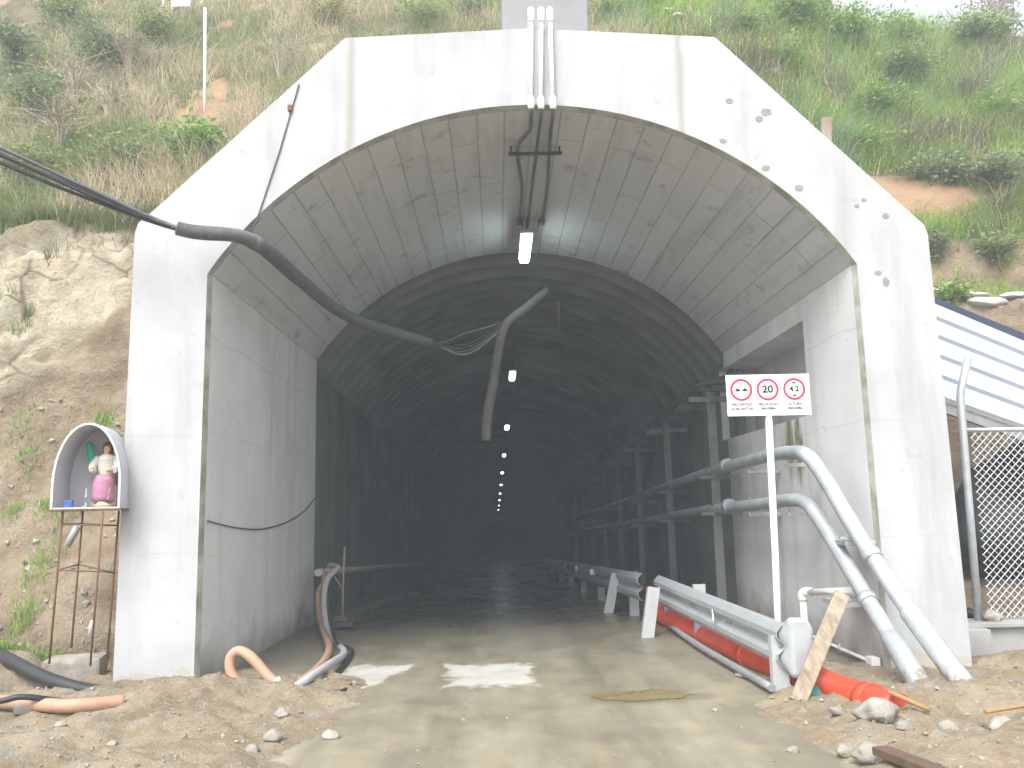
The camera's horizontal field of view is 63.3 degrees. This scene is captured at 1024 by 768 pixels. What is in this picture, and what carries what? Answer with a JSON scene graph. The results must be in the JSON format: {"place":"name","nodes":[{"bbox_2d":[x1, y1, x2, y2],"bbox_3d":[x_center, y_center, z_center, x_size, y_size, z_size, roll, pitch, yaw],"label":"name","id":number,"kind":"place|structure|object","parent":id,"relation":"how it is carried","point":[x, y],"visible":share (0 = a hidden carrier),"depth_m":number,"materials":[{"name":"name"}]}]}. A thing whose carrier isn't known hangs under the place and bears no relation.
{"place":"outdoors","nodes":[
{"label":"outdoors","id":0,"kind":"place"},
{"bbox_2d":[0,188,172,370],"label":"cliff top grass","id":1,"kind":"structure","parent":0,"point":[66,216],"depth_m":11.68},
{"bbox_2d":[0,0,1023,670],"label":"hillside","id":2,"kind":"structure","parent":0,"point":[70,346],"depth_m":11.19,"materials":[{"name":"soil"}]},
{"bbox_2d":[1,308,55,534],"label":"bank grass","id":3,"kind":"structure","parent":2,"relation":"on","point":[17,458],"depth_m":10.36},
{"bbox_2d":[0,7,57,74],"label":"hillside shrub","id":4,"kind":"object","parent":2,"relation":"on","point":[9,38],"visible":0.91,"depth_m":16.86,"materials":[{"name":"green plant"}]},
{"bbox_2d":[0,49,75,121],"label":"hillside shrub","id":5,"kind":"object","parent":2,"relation":"on","point":[31,85],"visible":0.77,"depth_m":14.70,"materials":[{"name":"green plant"}]},
{"bbox_2d":[0,130,82,183],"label":"hillside shrub","id":6,"kind":"object","parent":2,"relation":"on","point":[31,155],"visible":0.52,"depth_m":12.77,"materials":[{"name":"green plant"}]},
{"bbox_2d":[0,84,107,147],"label":"dead brush","id":7,"kind":"object","parent":2,"relation":"on","point":[54,117],"visible":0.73,"depth_m":13.70,"materials":[{"name":"beige plant"}]},
{"bbox_2d":[24,0,107,33],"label":"hillside shrub","id":8,"kind":"object","parent":2,"relation":"on","point":[58,5],"visible":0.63,"depth_m":19.16,"materials":[{"name":"green plant"}]},
{"bbox_2d":[19,20,145,105],"bbox_3d":[-8.030,-5.818,15.586,2.411,1.421,2.005,-1,-8,-1],"label":"dead brush","id":9,"kind":"object","parent":2,"relation":"on","point":[73,79],"visible":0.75,"depth_m":15.54,"materials":[{"name":"beige plant"}]},
{"bbox_2d":[46,0,163,78],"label":"hillside shrub","id":10,"kind":"object","parent":2,"relation":"on","point":[90,42],"visible":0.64,"depth_m":16.87,"materials":[{"name":"green plant"}]},
{"bbox_2d":[54,64,164,117],"bbox_3d":[-7.209,-5.103,14.964,2.513,0.986,1.608,-9,-12,43],"label":"dead brush","id":11,"kind":"object","parent":2,"relation":"on","point":[109,100],"visible":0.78,"depth_m":14.82,"materials":[{"name":"beige plant"}]},
{"bbox_2d":[61,118,185,173],"bbox_3d":[-6.237,-3.621,13.006,1.518,0.838,1.964,7,-12,-43],"label":"hillside shrub","id":12,"kind":"object","parent":2,"relation":"on","point":[125,144],"visible":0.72,"depth_m":12.96,"materials":[{"name":"green plant"}]},
{"bbox_2d":[83,9,172,79],"bbox_3d":[-7.893,-6.729,17.125,1.609,1.496,1.935,2,-9,-19],"label":"dead brush","id":13,"kind":"object","parent":2,"relation":"on","point":[125,45],"visible":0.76,"depth_m":16.90,"materials":[{"name":"beige plant"}]},
{"bbox_2d":[105,0,190,46],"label":"hillside shrub","id":14,"kind":"object","parent":2,"relation":"on","point":[152,23],"visible":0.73,"depth_m":18.00,"materials":[{"name":"green plant"}]},
{"bbox_2d":[113,106,241,173],"bbox_3d":[-5.249,-3.784,13.351,1.794,1.121,1.279,-1,-8,-1],"label":"leafy shrub","id":15,"kind":"object","parent":2,"relation":"on","point":[207,130],"visible":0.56,"depth_m":13.18,"materials":[{"name":"green plant"}]},
{"bbox_2d":[203,7,205,121],"bbox_3d":[-5.418,-5.525,14.656,0.052,2.245,0.302,0,-9,-6],"label":"white pole","id":16,"kind":"object","parent":2,"relation":"on","point":[204,90],"visible":0.79,"depth_m":14.65,"materials":[{"name":"metal"}]},
{"bbox_2d":[234,16,334,79],"bbox_3d":[-4.379,-6.518,16.571,1.853,1.186,1.520,-4,-9,20],"label":"dead brush","id":17,"kind":"object","parent":2,"relation":"on","point":[277,64],"visible":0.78,"depth_m":16.49,"materials":[{"name":"beige plant"}]},
{"bbox_2d":[0,0,662,231],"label":"dry hillside grass","id":18,"kind":"structure","parent":2,"relation":"on","point":[172,91],"depth_m":15.84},
{"bbox_2d":[291,0,375,24],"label":"hillside shrub","id":19,"kind":"object","parent":2,"relation":"on","point":[332,10],"visible":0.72,"depth_m":19.51,"materials":[{"name":"green plant"}]},
{"bbox_2d":[382,0,460,26],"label":"hillside shrub","id":20,"kind":"object","parent":2,"relation":"on","point":[415,5],"visible":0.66,"depth_m":19.29,"materials":[{"name":"green plant"}]},
{"bbox_2d":[445,0,493,18],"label":"hillside shrub","id":21,"kind":"object","parent":2,"relation":"on","point":[463,8],"visible":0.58,"depth_m":19.95,"materials":[{"name":"green plant"}]},
{"bbox_2d":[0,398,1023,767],"bbox_3d":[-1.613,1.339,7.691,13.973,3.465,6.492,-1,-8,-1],"label":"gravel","id":22,"kind":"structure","parent":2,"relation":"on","point":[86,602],"depth_m":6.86,"materials":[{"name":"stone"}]},
{"bbox_2d":[587,0,637,17],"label":"hillside shrub","id":23,"kind":"object","parent":2,"relation":"on","point":[608,2],"visible":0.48,"depth_m":19.64,"materials":[{"name":"green plant"}]},
{"bbox_2d":[695,0,783,38],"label":"hillside shrub","id":24,"kind":"object","parent":2,"relation":"on","point":[753,16],"visible":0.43,"depth_m":18.36,"materials":[{"name":"green plant"}]},
{"bbox_2d":[725,23,822,72],"bbox_3d":[5.591,-6.975,17.686,2.125,0.906,1.713,-9,-11,42],"label":"hillside shrub","id":25,"kind":"object","parent":2,"relation":"on","point":[787,51],"visible":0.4,"depth_m":17.51,"materials":[{"name":"green plant"}]},
{"bbox_2d":[751,0,848,33],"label":"hillside shrub","id":26,"kind":"object","parent":2,"relation":"on","point":[800,5],"visible":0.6,"depth_m":19.96,"materials":[{"name":"green plant"}]},
{"bbox_2d":[590,0,1023,244],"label":"tall green grass","id":27,"kind":"structure","parent":2,"relation":"on","point":[932,111],"depth_m":17.77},
{"bbox_2d":[796,0,910,49],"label":"hillside shrub","id":28,"kind":"object","parent":2,"relation":"on","point":[842,24],"visible":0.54,"depth_m":19.90,"materials":[{"name":"green plant"}]},
{"bbox_2d":[836,117,913,158],"bbox_3d":[6.930,-4.649,16.451,1.392,0.977,1.329,1,-9,-16],"label":"hillside shrub","id":29,"kind":"object","parent":2,"relation":"on","point":[874,138],"visible":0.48,"depth_m":16.15,"materials":[{"name":"green plant"}]},
{"bbox_2d":[851,71,926,123],"bbox_3d":[8.016,-6.000,17.942,1.777,1.108,1.850,-1,-8,-1],"label":"hillside shrub","id":30,"kind":"object","parent":2,"relation":"on","point":[880,90],"visible":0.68,"depth_m":17.66,"materials":[{"name":"green plant"}]},
{"bbox_2d":[867,0,942,51],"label":"hillside shrub","id":31,"kind":"object","parent":2,"relation":"on","point":[912,27],"visible":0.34,"depth_m":22.91,"materials":[{"name":"green plant"}]},
{"bbox_2d":[873,29,958,84],"bbox_3d":[9.032,-7.357,19.535,1.993,1.126,2.032,3,-10,-29],"label":"hillside shrub","id":32,"kind":"object","parent":2,"relation":"on","point":[899,57],"visible":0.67,"depth_m":19.14,"materials":[{"name":"green plant"}]},
{"bbox_2d":[875,145,999,186],"bbox_3d":[7.953,-3.982,15.703,2.130,0.900,1.545,-1,-8,-1],"label":"hillside shrub","id":33,"kind":"object","parent":2,"relation":"on","point":[943,169],"visible":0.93,"depth_m":15.50,"materials":[{"name":"green plant"}]},
{"bbox_2d":[927,221,963,265],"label":"hillside shrub","id":34,"kind":"object","parent":2,"relation":"on","point":[937,238],"visible":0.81,"depth_m":14.13,"materials":[{"name":"green plant"}]},
{"bbox_2d":[909,194,1023,302],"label":"ledge grass","id":35,"kind":"structure","parent":2,"relation":"on","point":[1000,291],"depth_m":13.90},
{"bbox_2d":[933,273,1005,305],"bbox_3d":[7.059,-1.421,13.262,1.137,0.593,1.181,6,-11,-39],"label":"hillside shrub","id":36,"kind":"object","parent":2,"relation":"on","point":[953,296],"visible":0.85,"depth_m":13.21,"materials":[{"name":"green plant"}]},
{"bbox_2d":[931,0,1023,52],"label":"hillside shrub","id":37,"kind":"object","parent":2,"relation":"on","point":[972,25],"visible":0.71,"depth_m":22.34,"materials":[{"name":"green plant"}]},
{"bbox_2d":[951,77,1023,121],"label":"hillside shrub","id":38,"kind":"object","parent":2,"relation":"on","point":[1002,98],"visible":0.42,"depth_m":17.73,"materials":[{"name":"green plant"}]},
{"bbox_2d":[966,297,1008,305],"bbox_3d":[7.584,-1.304,13.285,0.697,0.188,0.348,-1,-8,-1],"label":"white sack","id":39,"kind":"object","parent":2,"relation":"on","point":[984,301],"visible":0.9,"depth_m":13.16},
{"bbox_2d":[953,441,1023,581],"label":"dark sheeting","id":40,"kind":"object","parent":2,"relation":"on","point":[960,505],"visible":0.56,"depth_m":10.59,"materials":[{"name":"black rubber"}]},
{"bbox_2d":[954,140,1023,191],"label":"hillside shrub","id":41,"kind":"object","parent":2,"relation":"on","point":[1002,162],"visible":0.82,"depth_m":15.33,"materials":[{"name":"green plant"}]},
{"bbox_2d":[956,225,1023,270],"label":"hillside shrub","id":42,"kind":"object","parent":2,"relation":"on","point":[1003,241],"visible":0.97,"depth_m":13.96,"materials":[{"name":"green plant"}]},
{"bbox_2d":[958,0,1023,18],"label":"shrub","id":43,"kind":"object","parent":2,"relation":"on","point":[1001,4],"visible":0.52,"depth_m":32.87,"materials":[{"name":"green plant"}]},
{"bbox_2d":[0,649,1023,767],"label":"ground","id":44,"kind":"structure","parent":0,"point":[209,720],"depth_m":6.20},
{"bbox_2d":[0,395,120,665],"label":"verge grass","id":45,"kind":"structure","parent":44,"relation":"on","point":[21,646],"depth_m":9.02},
{"bbox_2d":[0,647,120,690],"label":"thick black hose","id":46,"kind":"object","parent":44,"relation":"on","point":[29,670],"visible":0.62,"depth_m":7.50,"materials":[{"name":"rubber"}]},
{"bbox_2d":[0,695,124,712],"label":"orange pipe","id":47,"kind":"object","parent":44,"relation":"on","point":[53,705],"visible":0.85,"depth_m":6.68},
{"bbox_2d":[0,694,65,703],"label":"thin black cable","id":48,"kind":"object","parent":47,"relation":"on","point":[15,697],"visible":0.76,"depth_m":6.63,"materials":[{"name":"rubber"}]},
{"bbox_2d":[41,652,106,680],"bbox_3d":[-4.303,2.838,8.180,0.520,0.300,0.420,1,-9,-15],"label":"concrete lump","id":49,"kind":"object","parent":44,"relation":"on","point":[75,667],"visible":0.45,"depth_m":8.02,"materials":[{"name":"concrete"}]},
{"bbox_2d":[46,509,128,668],"bbox_3d":[-3.991,1.940,7.822,0.640,1.504,0.572,0,-9,-11],"label":"shrine stand","id":50,"kind":"object","parent":44,"relation":"on","point":[82,524],"visible":0.94,"depth_m":7.71,"materials":[{"name":"metal"}]},
{"bbox_2d":[50,423,128,509],"bbox_3d":[-4.017,0.796,8.000,0.600,0.804,0.480,0,-9,-11],"label":"shrine","id":51,"kind":"object","parent":50,"relation":"on","point":[73,477],"visible":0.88,"depth_m":8.04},
{"bbox_2d":[88,441,117,506],"bbox_3d":[-3.915,0.862,7.997,0.310,0.630,0.272,-1,-8,-1],"label":"statuette","id":52,"kind":"object","parent":51,"relation":"in","point":[104,465],"visible":0.96,"depth_m":7.95,"materials":[{"name":"pink ceramic"}]},
{"bbox_2d":[224,646,281,680],"bbox_3d":[-2.375,2.687,7.655,0.622,0.513,0.186,-3,-9,14],"label":"looped hose","id":53,"kind":"object","parent":44,"relation":"on","point":[257,664],"visible":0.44,"depth_m":7.68,"materials":[{"name":"beige plastic"}]},
{"bbox_2d":[313,253,746,614],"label":"tunnel lining","id":54,"kind":"object","parent":44,"relation":"on","point":[410,465],"visible":0.94,"depth_m":19.83,"materials":[{"name":"concrete"}]},
{"bbox_2d":[314,562,433,575],"bbox_3d":[-3.001,4.955,22.667,0.109,1.361,21.606,-1,-8,-1],"label":"wall pipe","id":55,"kind":"object","parent":54,"relation":"attached to","point":[318,572],"depth_m":16.81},
{"bbox_2d":[697,383,725,391],"bbox_3d":[3.300,0.054,13.552,0.550,0.130,0.070,-1,-8,-1],"label":"cable bracket","id":56,"kind":"object","parent":54,"relation":"attached to","point":[704,388],"visible":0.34,"depth_m":13.51,"materials":[{"name":"metal"}]},
{"bbox_2d":[595,378,725,470],"bbox_3d":[2.877,1.280,19.353,0.148,0.792,16.156,-1,-8,-2],"label":"wall cable","id":57,"kind":"object","parent":56,"relation":"attached to","point":[685,397],"depth_m":15.51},
{"bbox_2d":[598,370,740,469],"bbox_3d":[2.986,1.254,19.359,0.052,0.783,16.155,-1,-8,-1],"label":"wall cable","id":58,"kind":"object","parent":56,"relation":"attached to","point":[695,389],"depth_m":15.58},
{"bbox_2d":[113,28,971,682],"bbox_3d":[0.221,0.208,10.943,8.170,7.300,5.304,-1,-8,-1],"label":"tunnel portal","id":59,"kind":"object","parent":44,"relation":"on","point":[741,214],"visible":0.97,"depth_m":8.81,"materials":[{"name":"concrete"}]},
{"bbox_2d":[0,161,499,349],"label":"cable","id":60,"kind":"object","parent":59,"relation":"hanging from","point":[9,166],"visible":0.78,"depth_m":7.88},
{"bbox_2d":[0,146,500,343],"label":"cable","id":61,"kind":"object","parent":59,"relation":"hanging from","point":[43,167],"visible":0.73,"depth_m":7.86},
{"bbox_2d":[0,152,500,347],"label":"cable","id":62,"kind":"object","parent":59,"relation":"attached to","point":[33,169],"visible":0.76,"depth_m":7.87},
{"bbox_2d":[25,163,497,355],"bbox_3d":[-2.495,-1.517,9.667,1.588,1.415,8.016,-8,-11,40],"label":"cable","id":63,"kind":"object","parent":59,"relation":"hanging from","point":[174,226],"visible":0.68,"depth_m":8.03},
{"bbox_2d":[175,221,256,246],"bbox_3d":[-2.890,-1.479,8.181,0.796,0.203,0.240,2,-9,-21],"label":"corrugated sleeve","id":64,"kind":"object","parent":63,"relation":"attached to","point":[219,233],"visible":1,"depth_m":8.10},
{"bbox_2d":[250,84,299,230],"bbox_3d":[-2.430,-2.340,8.536,0.446,1.636,0.112,-1,-8,-1],"label":"tie wire","id":65,"kind":"object","parent":59,"relation":"attached to","point":[289,107],"visible":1,"depth_m":8.59,"materials":[{"name":"metal"}]},
{"bbox_2d":[246,233,432,347],"bbox_3d":[-2.132,-1.006,10.351,0.630,0.434,4.230,-4,-9,19],"label":"hanging hose","id":66,"kind":"object","parent":59,"relation":"hanging from","point":[277,260],"visible":0.97,"depth_m":10.15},
{"bbox_2d":[481,287,550,440],"bbox_3d":[0.092,-0.360,12.993,1.335,2.539,0.200,4,-10,-33],"label":"hanging hose","id":67,"kind":"object","parent":59,"relation":"hanging from","point":[524,308],"visible":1,"depth_m":12.73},
{"bbox_2d":[516,7,533,224],"bbox_3d":[0.117,-3.169,10.441,0.200,1.249,3.490,-1,-8,-1],"label":"conduit","id":68,"kind":"object","parent":59,"relation":"attached to","point":[530,24],"visible":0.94,"depth_m":8.79,"materials":[{"name":"white paint"}]},
{"bbox_2d":[518,219,533,262],"bbox_3d":[0.199,-2.152,12.460,0.190,0.335,1.320,-1,-8,-1],"label":"tunnel lamp","id":69,"kind":"object","parent":59,"relation":"hanging from","point":[525,244],"visible":1,"depth_m":12.21,"materials":[{"name":"paint"}]},
{"bbox_2d":[527,7,543,227],"bbox_3d":[0.274,-3.159,10.518,0.096,1.250,3.640,-1,-8,-1],"label":"conduit","id":70,"kind":"object","parent":59,"relation":"attached to","point":[540,22],"visible":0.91,"depth_m":8.79,"materials":[{"name":"white paint"}]},
{"bbox_2d":[501,0,587,30],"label":"concrete block","id":71,"kind":"structure","parent":59,"relation":"on","point":[570,14],"depth_m":9.87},
{"bbox_2d":[538,7,556,225],"bbox_3d":[0.419,-3.171,10.447,0.101,1.251,3.491,-1,-8,0],"label":"conduit","id":72,"kind":"object","parent":59,"relation":"attached to","point":[553,106],"visible":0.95,"depth_m":8.80,"materials":[{"name":"white paint"}]},
{"bbox_2d":[785,507,824,515],"bbox_3d":[3.311,1.363,9.413,0.420,0.248,0.090,-1,-8,-1],"label":"wall bracket","id":73,"kind":"object","parent":59,"relation":"attached to","point":[795,513],"depth_m":9.35,"materials":[{"name":"metal"}]},
{"bbox_2d":[573,493,929,682],"bbox_3d":[3.003,3.883,21.073,0.328,1.792,29.291,-1,-8,-1],"label":"wall pipe","id":74,"kind":"object","parent":73,"relation":"attached to","point":[904,658],"depth_m":8.23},
{"bbox_2d":[759,613,880,665],"bbox_3d":[3.510,3.286,9.842,0.095,0.715,3.690,-1,-8,-1],"label":"wall conduit","id":75,"kind":"object","parent":59,"relation":"attached to","point":[873,660],"depth_m":8.41,"materials":[{"name":"white paint"}]},
{"bbox_2d":[668,626,775,691],"bbox_3d":[2.135,2.907,9.113,0.113,0.069,4.000,-1,-8,-2],"label":"grey pipe","id":76,"kind":"object","parent":44,"relation":"on","point":[757,679],"visible":0.96,"depth_m":8.25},
{"bbox_2d":[654,575,812,692],"bbox_3d":[2.224,2.734,9.185,0.325,0.900,4.320,0,-9,-5],"label":"guard rail","id":77,"kind":"object","parent":44,"relation":"on","point":[783,648],"visible":0.88,"depth_m":7.92,"materials":[{"name":"metal"}]},
{"bbox_2d":[725,374,811,621],"bbox_3d":[2.444,1.375,7.673,0.791,2.954,0.067,-1,-8,-1],"label":"road sign","id":78,"kind":"object","parent":44,"relation":"on","point":[767,396],"visible":0.98,"depth_m":7.82,"materials":[{"name":"metal"}]},
{"bbox_2d":[798,587,854,619],"bbox_3d":[3.345,2.521,8.639,0.154,0.913,1.125,1,-9,-12],"label":"elbow pipe","id":79,"kind":"object","parent":44,"relation":"on","point":[804,593],"visible":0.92,"depth_m":9.05,"materials":[{"name":"white paint"}]},
{"bbox_2d":[850,741,882,764],"bbox_3d":[2.246,2.318,5.186,0.222,0.152,0.208,-8,-11,39],"label":"stone","id":80,"kind":"object","parent":44,"relation":"on","point":[862,754],"visible":0.66,"depth_m":5.14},
{"bbox_2d":[853,697,900,724],"bbox_3d":[2.593,2.326,5.895,0.325,0.217,0.248,-1,-8,-1],"label":"stone","id":81,"kind":"object","parent":44,"relation":"on","point":[880,710],"visible":0.94,"depth_m":5.83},
{"bbox_2d":[888,690,930,711],"bbox_3d":[2.875,2.294,6.015,0.282,0.123,0.035,-8,-11,40],"label":"thin stick","id":82,"kind":"object","parent":44,"relation":"on","point":[909,701],"visible":1,"depth_m":6.00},
{"bbox_2d":[872,745,947,767],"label":"dark plank","id":83,"kind":"object","parent":44,"relation":"on","point":[897,756],"visible":1,"depth_m":4.83,"materials":[{"name":"brown wood"}]},
{"bbox_2d":[934,297,1023,441],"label":"metal roof","id":84,"kind":"structure","parent":44,"relation":"on","point":[994,351],"depth_m":10.63,"materials":[{"name":"white metal"}]},
{"bbox_2d":[967,617,1023,655],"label":"plinth wall","id":85,"kind":"structure","parent":44,"relation":"on","point":[992,637],"depth_m":8.78,"materials":[{"name":"concrete"}]},
{"bbox_2d":[956,357,1023,620],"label":"chain link fence","id":86,"kind":"object","parent":85,"relation":"on","point":[968,497],"visible":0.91,"depth_m":9.14,"materials":[{"name":"metal"}]},
{"bbox_2d":[236,555,854,767],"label":"road","id":87,"kind":"structure","parent":0,"point":[511,637],"depth_m":7.68,"materials":[{"name":"concrete"}]},
{"bbox_2d":[297,568,332,678],"bbox_3d":[-2.311,2.783,9.998,0.343,0.828,4.657,0,-9,-10],"label":"salmon hose","id":88,"kind":"object","parent":87,"relation":"on","point":[326,656],"visible":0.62,"depth_m":10.92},
{"bbox_2d":[294,563,347,685],"bbox_3d":[-2.181,2.766,9.979,0.456,0.939,4.888,0,-9,-9],"label":"grey hose","id":89,"kind":"object","parent":87,"relation":"on","point":[312,675],"visible":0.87,"depth_m":9.89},
{"bbox_2d":[326,546,353,629],"bbox_3d":[-2.444,2.913,11.856,0.383,1.167,0.263,2,-9,-20],"label":"pipe stand","id":90,"kind":"object","parent":87,"relation":"on","point":[342,625],"visible":0.91,"depth_m":11.80,"materials":[{"name":"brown metal"}]},
{"bbox_2d":[328,576,353,690],"bbox_3d":[-2.062,2.785,9.911,0.352,0.803,4.823,0,-9,-11],"label":"black hose","id":91,"kind":"object","parent":87,"relation":"on","point":[345,663],"visible":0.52,"depth_m":10.27,"materials":[{"name":"rubber"}]},
{"bbox_2d":[313,555,484,623],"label":"kerb","id":92,"kind":"structure","parent":87,"relation":"on","point":[355,609],"depth_m":18.26,"materials":[{"name":"concrete"}]},
{"bbox_2d":[566,492,581,562],"bbox_3d":[2.707,6.275,35.112,0.740,3.360,0.160,-1,-8,-1],"label":"pipe support","id":93,"kind":"object","parent":87,"relation":"on","point":[575,523],"visible":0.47,"depth_m":35.13,"materials":[{"name":"metal"}]},
{"bbox_2d":[573,487,590,563],"bbox_3d":[2.762,5.631,31.872,0.740,3.360,0.160,-1,-8,-1],"label":"pipe support","id":94,"kind":"object","parent":87,"relation":"on","point":[582,520],"visible":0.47,"depth_m":31.89,"materials":[{"name":"metal"}]},
{"bbox_2d":[581,480,602,565],"bbox_3d":[2.818,4.988,28.632,0.740,3.360,0.160,-1,-8,-1],"label":"pipe support","id":95,"kind":"object","parent":87,"relation":"on","point":[592,517],"visible":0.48,"depth_m":28.66,"materials":[{"name":"metal"}]},
{"bbox_2d":[543,558,643,615],"bbox_3d":[1.597,5.101,22.501,0.319,1.624,22.051,-1,-8,-2],"label":"guard rail","id":96,"kind":"object","parent":87,"relation":"on","point":[629,585],"visible":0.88,"depth_m":16.36,"materials":[{"name":"metal"}]},
{"bbox_2d":[592,471,617,567],"bbox_3d":[2.873,4.344,25.392,0.740,3.360,0.160,-1,-8,-1],"label":"pipe support","id":97,"kind":"object","parent":87,"relation":"on","point":[603,474],"visible":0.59,"depth_m":25.41,"materials":[{"name":"metal"}]},
{"bbox_2d":[603,573,618,612],"bbox_3d":[1.646,3.477,13.719,0.316,0.720,0.125,-1,-8,-1],"label":"loose post","id":98,"kind":"object","parent":87,"relation":"on","point":[611,595],"visible":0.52,"depth_m":13.67,"materials":[{"name":"paint"}]},
{"bbox_2d":[605,460,634,569],"bbox_3d":[2.927,3.720,22.250,0.740,3.360,0.160,-1,-8,-1],"label":"pipe support","id":99,"kind":"object","parent":87,"relation":"on","point":[617,464],"visible":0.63,"depth_m":22.27,"materials":[{"name":"metal"}]},
{"bbox_2d":[623,446,656,587],"bbox_3d":[2.981,3.096,19.109,0.740,3.360,0.160,-1,-8,-1],"label":"pipe support","id":100,"kind":"object","parent":87,"relation":"on","point":[637,450],"visible":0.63,"depth_m":19.12,"materials":[{"name":"metal"}]},
{"bbox_2d":[572,445,972,680],"bbox_3d":[3.141,3.606,21.068,0.626,2.334,29.387,-1,-8,-1],"label":"wall pipe","id":101,"kind":"object","parent":100,"relation":"attached to","point":[938,651],"depth_m":7.96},
{"bbox_2d":[591,688,692,700],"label":"puddle","id":102,"kind":"object","parent":87,"relation":"on","point":[651,694],"visible":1,"depth_m":7.23,"materials":[{"name":"liquid"}]},
{"bbox_2d":[641,586,659,637],"bbox_3d":[1.743,2.926,10.494,0.277,0.730,0.125,-1,-8,-1],"label":"loose post","id":103,"kind":"object","parent":87,"relation":"on","point":[650,612],"visible":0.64,"depth_m":10.46,"materials":[{"name":"metal"}]},
{"bbox_2d":[648,424,689,581],"bbox_3d":[3.037,2.443,15.819,0.740,3.360,0.160,-1,-8,-1],"label":"pipe support","id":104,"kind":"object","parent":87,"relation":"on","point":[665,430],"visible":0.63,"depth_m":15.84,"materials":[{"name":"metal"}]},
{"bbox_2d":[688,392,741,600],"bbox_3d":[3.095,1.780,12.481,0.740,3.360,0.160,-1,-8,-1],"label":"pipe support","id":105,"kind":"object","parent":87,"relation":"on","point":[709,399],"visible":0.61,"depth_m":12.49,"materials":[{"name":"metal"}]},
{"bbox_2d":[639,587,908,707],"bbox_3d":[2.475,3.603,12.823,1.016,0.673,13.678,-1,-8,-1],"label":"red pipe","id":106,"kind":"object","parent":87,"relation":"on","point":[828,682],"visible":0.38,"depth_m":8.13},
{"bbox_2d":[789,589,848,700],"bbox_3d":[2.606,2.207,7.014,1.037,0.850,0.119,7,-12,-44],"label":"wooden prop","id":107,"kind":"object","parent":87,"relation":"on","point":[814,660],"visible":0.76,"depth_m":6.97,"materials":[{"name":"brown wood"}]},
{"bbox_2d":[826,0,1023,35],"label":"sky","id":108,"kind":"structure","parent":0,"point":[932,4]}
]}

